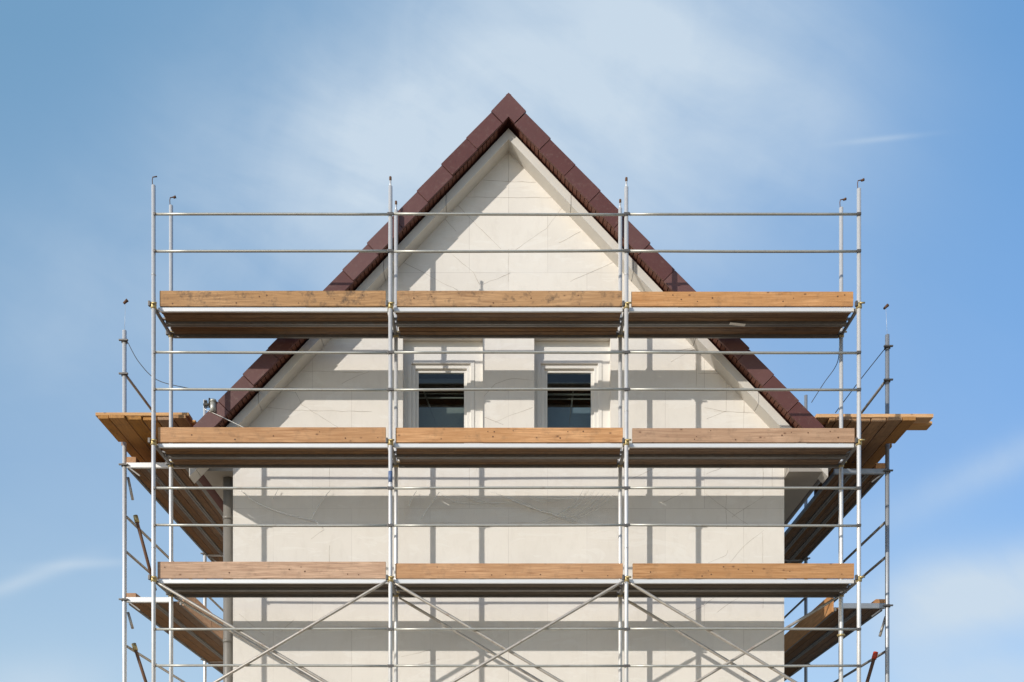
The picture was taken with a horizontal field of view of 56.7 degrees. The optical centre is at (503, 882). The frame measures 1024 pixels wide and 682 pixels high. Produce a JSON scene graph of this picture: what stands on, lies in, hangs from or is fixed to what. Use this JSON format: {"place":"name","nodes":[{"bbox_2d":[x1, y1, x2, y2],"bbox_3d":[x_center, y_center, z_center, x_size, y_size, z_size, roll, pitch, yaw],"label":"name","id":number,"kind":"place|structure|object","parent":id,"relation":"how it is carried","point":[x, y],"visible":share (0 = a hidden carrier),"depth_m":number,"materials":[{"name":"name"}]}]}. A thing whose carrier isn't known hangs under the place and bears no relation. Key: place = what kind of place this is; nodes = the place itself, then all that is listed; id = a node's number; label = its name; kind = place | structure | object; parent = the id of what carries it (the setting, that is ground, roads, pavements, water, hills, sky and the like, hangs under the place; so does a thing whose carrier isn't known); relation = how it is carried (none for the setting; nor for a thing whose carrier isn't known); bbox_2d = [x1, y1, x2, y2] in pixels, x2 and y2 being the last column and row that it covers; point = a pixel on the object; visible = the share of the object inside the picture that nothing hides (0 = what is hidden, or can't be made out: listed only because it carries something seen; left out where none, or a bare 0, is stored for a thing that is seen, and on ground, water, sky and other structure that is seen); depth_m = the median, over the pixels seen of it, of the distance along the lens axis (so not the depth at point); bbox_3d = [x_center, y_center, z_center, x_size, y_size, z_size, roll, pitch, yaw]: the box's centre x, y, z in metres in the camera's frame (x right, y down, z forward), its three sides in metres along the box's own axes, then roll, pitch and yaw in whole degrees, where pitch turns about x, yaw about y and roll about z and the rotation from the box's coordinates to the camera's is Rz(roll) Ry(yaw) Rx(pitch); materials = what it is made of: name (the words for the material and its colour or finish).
{"place":"outdoors","nodes":[
{"label":"outdoors","id":0,"kind":"place"},
{"bbox_2d":[0,0,1023,681],"label":"sky","id":1,"kind":"structure","parent":0,"point":[233,106],"materials":[{"name":"blue"}]},
{"label":"ground","id":2,"kind":"structure","parent":0,"visible":0},
{"bbox_2d":[119,330,222,681],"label":"side scaffold","id":3,"kind":"object","parent":2,"relation":"on","point":[125,466],"visible":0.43,"depth_m":15.58,"materials":[{"name":"silver metal"}]},
{"bbox_2d":[98,415,145,461],"bbox_3d":[-6.225,-7.248,16.049,0.159,0.055,2.588,0,0,0],"label":"plank","id":4,"kind":"object","parent":3,"relation":"on","point":[111,427],"visible":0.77,"depth_m":15.32,"materials":[{"name":"brown wood"}]},
{"bbox_2d":[95,412,192,421],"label":"plank","id":5,"kind":"object","parent":4,"relation":"on","point":[158,414],"visible":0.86,"depth_m":14.78,"materials":[{"name":"brown wood"}]},
{"bbox_2d":[127,477,133,499],"bbox_3d":[-6.158,-6.506,15.660,0.118,0.375,0.044,0,0,0],"label":"loose tube","id":6,"kind":"object","parent":3,"relation":"attached to","point":[130,488],"visible":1,"depth_m":15.64,"materials":[{"name":"silver metal"}]},
{"bbox_2d":[127,612,133,628],"bbox_3d":[-6.158,-4.330,15.660,0.118,0.279,0.044,0,0,0],"label":"loose tube","id":7,"kind":"object","parent":3,"relation":"attached to","point":[130,620],"visible":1,"depth_m":15.64,"materials":[{"name":"silver metal"}]},
{"bbox_2d":[131,643,146,681],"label":"loose tube","id":8,"kind":"object","parent":3,"relation":"attached to","point":[134,647],"visible":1,"depth_m":15.73,"materials":[{"name":"metal"}]},
{"bbox_2d":[133,515,156,589],"bbox_3d":[-5.950,-5.478,15.750,0.390,1.253,0.076,0,0,0],"label":"loose tube","id":9,"kind":"object","parent":3,"relation":"attached to","point":[136,519],"visible":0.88,"depth_m":15.73,"materials":[{"name":"metal"}]},
{"bbox_2d":[143,417,162,438],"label":"plank","id":10,"kind":"object","parent":3,"relation":"on","point":[147,420],"visible":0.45,"depth_m":14.92,"materials":[{"name":"brown wood"}]},
{"bbox_2d":[128,343,186,387],"bbox_3d":[-5.520,-8.250,15.085,1.632,1.244,0.097,0,0,34],"label":"wire","id":11,"kind":"object","parent":3,"relation":"attached to","point":[150,375],"visible":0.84,"depth_m":15.11,"materials":[{"name":"black metal"}]},
{"bbox_2d":[128,469,221,555],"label":"deck panel","id":12,"kind":"structure","parent":3,"relation":"on","point":[201,540],"depth_m":17.57,"materials":[{"name":"brown wood"}]},
{"bbox_2d":[127,457,139,461],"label":"toe board","id":13,"kind":"object","parent":12,"relation":"on","point":[132,459],"visible":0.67,"depth_m":15.58,"materials":[{"name":"brown wood"}]},
{"bbox_3d":[-5.650,-7.051,16.310,0.700,0.336,0.120,0,0,0],"label":"timber bearer","id":14,"kind":"object","parent":12,"relation":"on","visible":0},
{"bbox_2d":[109,415,159,461],"bbox_3d":[-6.011,-7.248,15.968,0.235,0.055,2.454,0,0,0],"label":"plank","id":15,"kind":"object","parent":14,"relation":"on","point":[130,434],"visible":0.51,"depth_m":15.35,"materials":[{"name":"brown wood"}]},
{"bbox_2d":[127,416,165,460],"bbox_3d":[-5.762,-7.248,15.970,0.228,0.055,2.364,0,0,0],"label":"plank","id":16,"kind":"object","parent":14,"relation":"on","point":[140,427],"visible":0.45,"depth_m":15.11,"materials":[{"name":"brown wood"}]},
{"bbox_2d":[158,417,178,426],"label":"plank","id":17,"kind":"object","parent":14,"relation":"on","point":[164,421],"visible":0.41,"depth_m":14.88,"materials":[{"name":"brown wood"}]},
{"bbox_2d":[129,603,222,662],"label":"deck panel","id":18,"kind":"structure","parent":3,"relation":"on","point":[196,646],"depth_m":17.67,"materials":[{"name":"brown wood"}]},
{"bbox_2d":[127,593,139,596],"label":"toe board","id":19,"kind":"object","parent":18,"relation":"on","point":[132,595],"visible":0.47,"depth_m":15.58,"materials":[{"name":"brown wood"}]},
{"bbox_2d":[173,415,192,426],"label":"plank","id":20,"kind":"object","parent":3,"relation":"on","point":[182,420],"visible":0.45,"depth_m":14.85,"materials":[{"name":"brown wood"}]},
{"bbox_2d":[149,469,222,554],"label":"deck panel","id":21,"kind":"structure","parent":3,"relation":"on","point":[189,505],"depth_m":17.30,"materials":[{"name":"brown wood"}]},
{"bbox_2d":[156,601,222,657],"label":"deck panel","id":22,"kind":"structure","parent":3,"relation":"on","point":[184,617],"depth_m":16.92,"materials":[{"name":"brown wood"}]},
{"bbox_2d":[173,469,222,533],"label":"deck panel","id":23,"kind":"structure","parent":3,"relation":"on","point":[205,504],"depth_m":16.84,"materials":[{"name":"brown wood"}]},
{"bbox_2d":[182,598,222,639],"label":"toe board","id":24,"kind":"object","parent":3,"relation":"attached to","point":[208,623],"visible":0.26,"depth_m":16.71,"materials":[{"name":"brown wood"}]},
{"bbox_2d":[207,556,222,561],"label":"deck panel","id":25,"kind":"structure","parent":3,"relation":"on","point":[218,558],"depth_m":20.01,"materials":[{"name":"brown wood"}]},
{"bbox_2d":[208,662,222,673],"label":"deck panel","id":26,"kind":"structure","parent":3,"relation":"on","point":[220,669],"depth_m":20.30,"materials":[{"name":"brown wood"}]},
{"bbox_2d":[148,176,864,681],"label":"front scaffold","id":27,"kind":"object","parent":2,"relation":"on","point":[390,442],"visible":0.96,"depth_m":13.87,"materials":[{"name":"metal"}]},
{"bbox_2d":[158,562,385,578],"bbox_3d":[-3.407,-4.597,13.954,3.353,0.246,0.035,0,0,0],"label":"toe board","id":28,"kind":"object","parent":27,"relation":"attached to","point":[271,570],"visible":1,"depth_m":13.94,"materials":[{"name":"brown wood"}]},
{"bbox_2d":[158,427,385,442],"bbox_3d":[-3.404,-6.584,13.954,3.347,0.220,0.035,0,0,0],"label":"toe board","id":29,"kind":"object","parent":27,"relation":"attached to","point":[271,434],"visible":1,"depth_m":13.94,"materials":[{"name":"brown wood"}]},
{"bbox_2d":[157,307,387,324],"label":"deck panel","id":30,"kind":"structure","parent":27,"relation":"on","point":[275,315],"depth_m":14.11,"materials":[{"name":"brown wood"}]},
{"bbox_2d":[157,443,387,457],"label":"deck panel","id":31,"kind":"structure","parent":27,"relation":"on","point":[275,450],"depth_m":14.13,"materials":[{"name":"silver wood"}]},
{"bbox_2d":[157,579,387,590],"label":"deck panel","id":32,"kind":"structure","parent":27,"relation":"on","point":[270,584],"depth_m":14.11,"materials":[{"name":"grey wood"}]},
{"bbox_2d":[160,291,385,306],"bbox_3d":[-3.391,-8.587,13.954,3.322,0.226,0.035,0,0,0],"label":"toe board","id":33,"kind":"object","parent":27,"relation":"attached to","point":[272,298],"visible":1,"depth_m":13.94,"materials":[{"name":"brown wood"}]},
{"bbox_2d":[165,322,393,337],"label":"deck panel","id":34,"kind":"structure","parent":27,"relation":"on","point":[280,331],"depth_m":14.53,"materials":[{"name":"brown wood"}]},
{"bbox_2d":[167,591,392,597],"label":"deck panel","id":35,"kind":"structure","parent":27,"relation":"on","point":[278,594],"depth_m":14.61,"materials":[{"name":"brown wood"}]},
{"bbox_2d":[167,458,393,467],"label":"deck panel","id":36,"kind":"structure","parent":27,"relation":"on","point":[280,462],"depth_m":14.53,"materials":[{"name":"brown wood"}]},
{"bbox_2d":[395,322,620,337],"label":"deck panel","id":37,"kind":"structure","parent":27,"relation":"on","point":[508,331],"depth_m":14.53,"materials":[{"name":"brown wood"}]},
{"bbox_2d":[393,579,622,590],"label":"deck panel","id":38,"kind":"structure","parent":27,"relation":"on","point":[507,584],"depth_m":14.10,"materials":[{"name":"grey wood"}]},
{"bbox_2d":[395,455,620,467],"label":"deck panel","id":39,"kind":"structure","parent":27,"relation":"on","point":[508,462],"depth_m":14.53,"materials":[{"name":"brown wood"}]},
{"bbox_2d":[395,587,620,597],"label":"deck panel","id":40,"kind":"structure","parent":27,"relation":"on","point":[507,594],"depth_m":14.60,"materials":[{"name":"brown wood"}]},
{"bbox_2d":[393,307,623,324],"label":"deck panel","id":41,"kind":"structure","parent":27,"relation":"on","point":[508,315],"depth_m":14.12,"materials":[{"name":"brown wood"}]},
{"bbox_2d":[397,291,621,306],"bbox_3d":[0.088,-8.587,13.954,3.310,0.226,0.035,0,0,0],"label":"toe board","id":42,"kind":"object","parent":41,"relation":"attached to","point":[509,298],"visible":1,"depth_m":13.94,"materials":[{"name":"brown wood"}]},
{"bbox_2d":[393,443,623,457],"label":"deck panel","id":43,"kind":"structure","parent":27,"relation":"on","point":[507,450],"depth_m":14.13,"materials":[{"name":"silver wood"}]},
{"bbox_2d":[395,563,622,578],"bbox_3d":[0.081,-4.584,13.954,3.347,0.221,0.035,0,0,0],"label":"toe board","id":44,"kind":"object","parent":27,"relation":"attached to","point":[508,570],"visible":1,"depth_m":13.94,"materials":[{"name":"brown wood"}]},
{"bbox_2d":[396,428,622,442],"bbox_3d":[0.085,-6.581,13.954,3.341,0.214,0.035,0,0,0],"label":"toe board","id":45,"kind":"object","parent":27,"relation":"attached to","point":[509,435],"visible":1,"depth_m":13.94,"materials":[{"name":"brown wood"}]},
{"bbox_2d":[622,325,845,337],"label":"deck panel","id":46,"kind":"structure","parent":27,"relation":"on","point":[733,331],"depth_m":14.51,"materials":[{"name":"brown wood"}]},
{"bbox_2d":[622,458,845,467],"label":"deck panel","id":47,"kind":"structure","parent":27,"relation":"on","point":[733,462],"depth_m":14.53,"materials":[{"name":"brown wood"}]},
{"bbox_2d":[623,591,844,597],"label":"deck panel","id":48,"kind":"structure","parent":27,"relation":"on","point":[740,594],"depth_m":14.59,"materials":[{"name":"brown wood"}]},
{"bbox_2d":[628,307,854,324],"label":"deck panel","id":49,"kind":"structure","parent":27,"relation":"on","point":[743,315],"depth_m":14.11,"materials":[{"name":"brown wood"}]},
{"bbox_2d":[729,322,745,325],"bbox_3d":[3.516,-8.394,14.260,0.240,0.020,0.060,0,0,-6],"label":"wood splinter","id":50,"kind":"object","parent":49,"relation":"hanging from","point":[737,324],"visible":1,"depth_m":14.25,"materials":[{"name":"wood"}]},
{"bbox_2d":[628,579,854,590],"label":"deck panel","id":51,"kind":"structure","parent":27,"relation":"on","point":[744,584],"depth_m":14.11,"materials":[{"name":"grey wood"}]},
{"bbox_2d":[628,443,855,457],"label":"deck panel","id":52,"kind":"structure","parent":27,"relation":"on","point":[738,450],"depth_m":14.13,"materials":[{"name":"silver wood"}]},
{"bbox_2d":[631,292,852,306],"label":"toe board","id":53,"kind":"object","parent":27,"relation":"attached to","point":[741,299],"visible":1,"depth_m":13.94,"materials":[{"name":"brown wood"}]},
{"bbox_2d":[632,563,853,578],"bbox_3d":[3.526,-4.584,13.954,3.253,0.221,0.035,0,0,0],"label":"toe board","id":54,"kind":"object","parent":27,"relation":"attached to","point":[742,570],"visible":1,"depth_m":13.94,"materials":[{"name":"brown wood"}]},
{"bbox_2d":[632,428,854,442],"bbox_3d":[3.526,-6.578,13.954,3.266,0.208,0.035,0,0,0],"label":"toe board","id":55,"kind":"object","parent":27,"relation":"attached to","point":[743,435],"visible":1,"depth_m":13.94,"materials":[{"name":"brown wood"}]},
{"bbox_2d":[811,355,838,402],"bbox_3d":[4.989,-7.911,14.708,0.430,0.923,0.048,0,0,8],"label":"wire","id":56,"kind":"object","parent":27,"relation":"hanging from","point":[826,379],"visible":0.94,"depth_m":14.70,"materials":[{"name":"black metal"}]},
{"bbox_2d":[185,93,831,681],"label":"gabled house","id":57,"kind":"structure","parent":2,"relation":"on","point":[507,155],"depth_m":15.13,"materials":[{"name":"beige paint"}]},
{"bbox_2d":[203,398,216,411],"bbox_3d":[-4.542,-7.399,14.710,0.209,0.220,0.120,0,0,0],"label":"roof bracket","id":58,"kind":"object","parent":57,"relation":"attached to","point":[211,403],"visible":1,"depth_m":14.68,"materials":[{"name":"metal"}]},
{"bbox_2d":[205,409,242,426],"bbox_3d":[-4.311,-7.182,14.678,0.638,0.319,0.015,0,0,4],"label":"wire","id":59,"kind":"object","parent":57,"relation":"on","point":[224,418],"visible":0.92,"depth_m":14.68,"materials":[{"name":"grey metal"}]},
{"bbox_2d":[242,491,317,522],"bbox_3d":[-3.559,-5.967,15.080,1.268,0.575,0.010,0,0,0],"label":"loose strand","id":60,"kind":"object","parent":57,"relation":"attached to","point":[278,511],"visible":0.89,"depth_m":15.08},
{"bbox_2d":[404,341,482,427],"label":"window","id":61,"kind":"structure","parent":57,"relation":"in","point":[422,409],"depth_m":15.31,"materials":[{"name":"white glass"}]},
{"bbox_2d":[441,490,614,522],"bbox_3d":[0.184,-5.993,15.093,3.524,0.559,0.039,0,0,0],"label":"plastic film","id":62,"kind":"object","parent":57,"relation":"attached to","point":[545,511],"visible":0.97,"depth_m":15.09,"materials":[{"name":"clear plastic"}]},
{"bbox_2d":[534,341,609,427],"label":"window","id":63,"kind":"structure","parent":57,"relation":"in","point":[552,409],"depth_m":15.31,"materials":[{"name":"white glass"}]},
{"bbox_2d":[784,334,892,681],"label":"side scaffold","id":64,"kind":"object","parent":2,"relation":"on","point":[886,605],"visible":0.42,"depth_m":15.58,"materials":[{"name":"silver metal"}]},
{"bbox_2d":[784,667,801,680],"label":"deck panel","id":65,"kind":"structure","parent":64,"relation":"on","point":[788,671],"depth_m":20.15,"materials":[{"name":"brown wood"}]},
{"bbox_2d":[784,598,833,651],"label":"toe board","id":66,"kind":"object","parent":64,"relation":"attached to","point":[793,637],"visible":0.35,"depth_m":16.89,"materials":[{"name":"brown wood"}]},
{"bbox_2d":[784,472,848,551],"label":"deck panel","id":67,"kind":"structure","parent":64,"relation":"on","point":[817,502],"depth_m":17.07,"materials":[{"name":"brown wood"}]},
{"bbox_2d":[814,483,823,494],"bbox_3d":[5.850,-6.988,17.060,0.500,0.409,0.120,0,0,0],"label":"timber bearer","id":68,"kind":"object","parent":67,"relation":"on","point":[819,485],"visible":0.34,"depth_m":17.00,"materials":[{"name":"brown wood"}]},
{"bbox_2d":[828,463,856,476],"bbox_3d":[5.850,-6.988,16.310,0.500,0.409,0.120,0,0,0],"label":"timber bearer","id":69,"kind":"object","parent":67,"relation":"on","point":[850,465],"visible":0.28,"depth_m":16.25,"materials":[{"name":"brown wood"}]},
{"bbox_2d":[824,418,885,481],"bbox_3d":[5.855,-7.222,15.980,0.223,0.055,2.371,0,0,0],"label":"plank","id":70,"kind":"object","parent":69,"relation":"on","point":[871,429],"visible":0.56,"depth_m":15.16,"materials":[{"name":"brown wood"}]},
{"bbox_2d":[815,414,932,422],"bbox_3d":[5.786,-7.280,14.880,1.825,0.055,0.200,0,0,0],"label":"plank","id":71,"kind":"object","parent":70,"relation":"on","point":[920,418],"visible":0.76,"depth_m":14.78,"materials":[{"name":"brown wood"}]},
{"bbox_2d":[846,418,869,437],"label":"plank","id":72,"kind":"object","parent":69,"relation":"on","point":[853,422],"visible":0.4,"depth_m":14.88,"materials":[{"name":"brown wood"}]},
{"bbox_2d":[852,417,901,466],"bbox_3d":[6.092,-7.222,16.062,0.214,0.055,2.617,0,0,0],"label":"plank","id":73,"kind":"object","parent":69,"relation":"on","point":[886,429],"visible":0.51,"depth_m":15.36,"materials":[{"name":"brown wood"}]},
{"bbox_2d":[784,607,856,664],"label":"deck panel","id":74,"kind":"structure","parent":64,"relation":"on","point":[806,642],"depth_m":17.29,"materials":[{"name":"brown wood"}]},
{"bbox_2d":[784,475,865,559],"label":"deck panel","id":75,"kind":"structure","parent":64,"relation":"on","point":[823,514],"depth_m":17.49,"materials":[{"name":"brown wood"}]},
{"bbox_2d":[824,418,835,427],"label":"plank","id":76,"kind":"object","parent":64,"relation":"on","point":[830,422],"visible":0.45,"depth_m":14.86,"materials":[{"name":"brown wood"}]},
{"bbox_2d":[821,421,931,429],"bbox_3d":[5.895,-7.277,15.110,1.775,0.050,0.200,0,0,0],"label":"plank","id":77,"kind":"object","parent":76,"relation":"on","point":[919,426],"visible":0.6,"depth_m":15.08,"materials":[{"name":"brown wood"}]},
{"bbox_2d":[785,609,881,667],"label":"deck panel","id":78,"kind":"structure","parent":64,"relation":"on","point":[820,647],"depth_m":17.64,"materials":[{"name":"brown wood"}]},
{"bbox_2d":[871,599,884,602],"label":"toe board","id":79,"kind":"object","parent":78,"relation":"on","point":[879,601],"visible":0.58,"depth_m":15.58,"materials":[{"name":"brown wood"}]},
{"bbox_2d":[792,475,882,559],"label":"deck panel","id":80,"kind":"structure","parent":64,"relation":"on","point":[818,537],"depth_m":17.52,"materials":[{"name":"brown wood"}]},
{"bbox_2d":[871,463,884,468],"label":"toe board","id":81,"kind":"object","parent":80,"relation":"on","point":[879,466],"visible":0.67,"depth_m":15.58,"materials":[{"name":"brown wood"}]},
{"bbox_2d":[831,416,850,427],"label":"plank","id":82,"kind":"object","parent":64,"relation":"on","point":[846,420],"visible":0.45,"depth_m":14.83,"materials":[{"name":"brown wood"}]},
{"bbox_2d":[835,349,884,412],"bbox_3d":[5.790,-8.151,15.390,1.028,1.247,0.015,0,0,-22],"label":"wire","id":83,"kind":"object","parent":64,"relation":"attached to","point":[861,378],"visible":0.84,"depth_m":15.41,"materials":[{"name":"black metal"}]},
{"bbox_2d":[865,651,877,681],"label":"loose tube","id":84,"kind":"object","parent":64,"relation":"attached to","point":[874,656],"visible":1,"depth_m":15.73,"materials":[{"name":"brown metal"}]},
{"bbox_2d":[879,616,884,636],"bbox_3d":[6.260,-4.232,15.660,0.139,0.336,0.044,0,0,0],"label":"loose tube","id":85,"kind":"object","parent":64,"relation":"attached to","point":[882,628],"visible":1,"depth_m":15.64,"materials":[{"name":"silver metal"}]},
{"bbox_2d":[861,417,915,468],"bbox_3d":[6.311,-7.222,16.061,0.199,0.055,2.609,0,0,0],"label":"plank","id":86,"kind":"object","parent":64,"relation":"on","point":[899,430],"visible":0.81,"depth_m":15.43,"materials":[{"name":"brown wood"}]}
]}

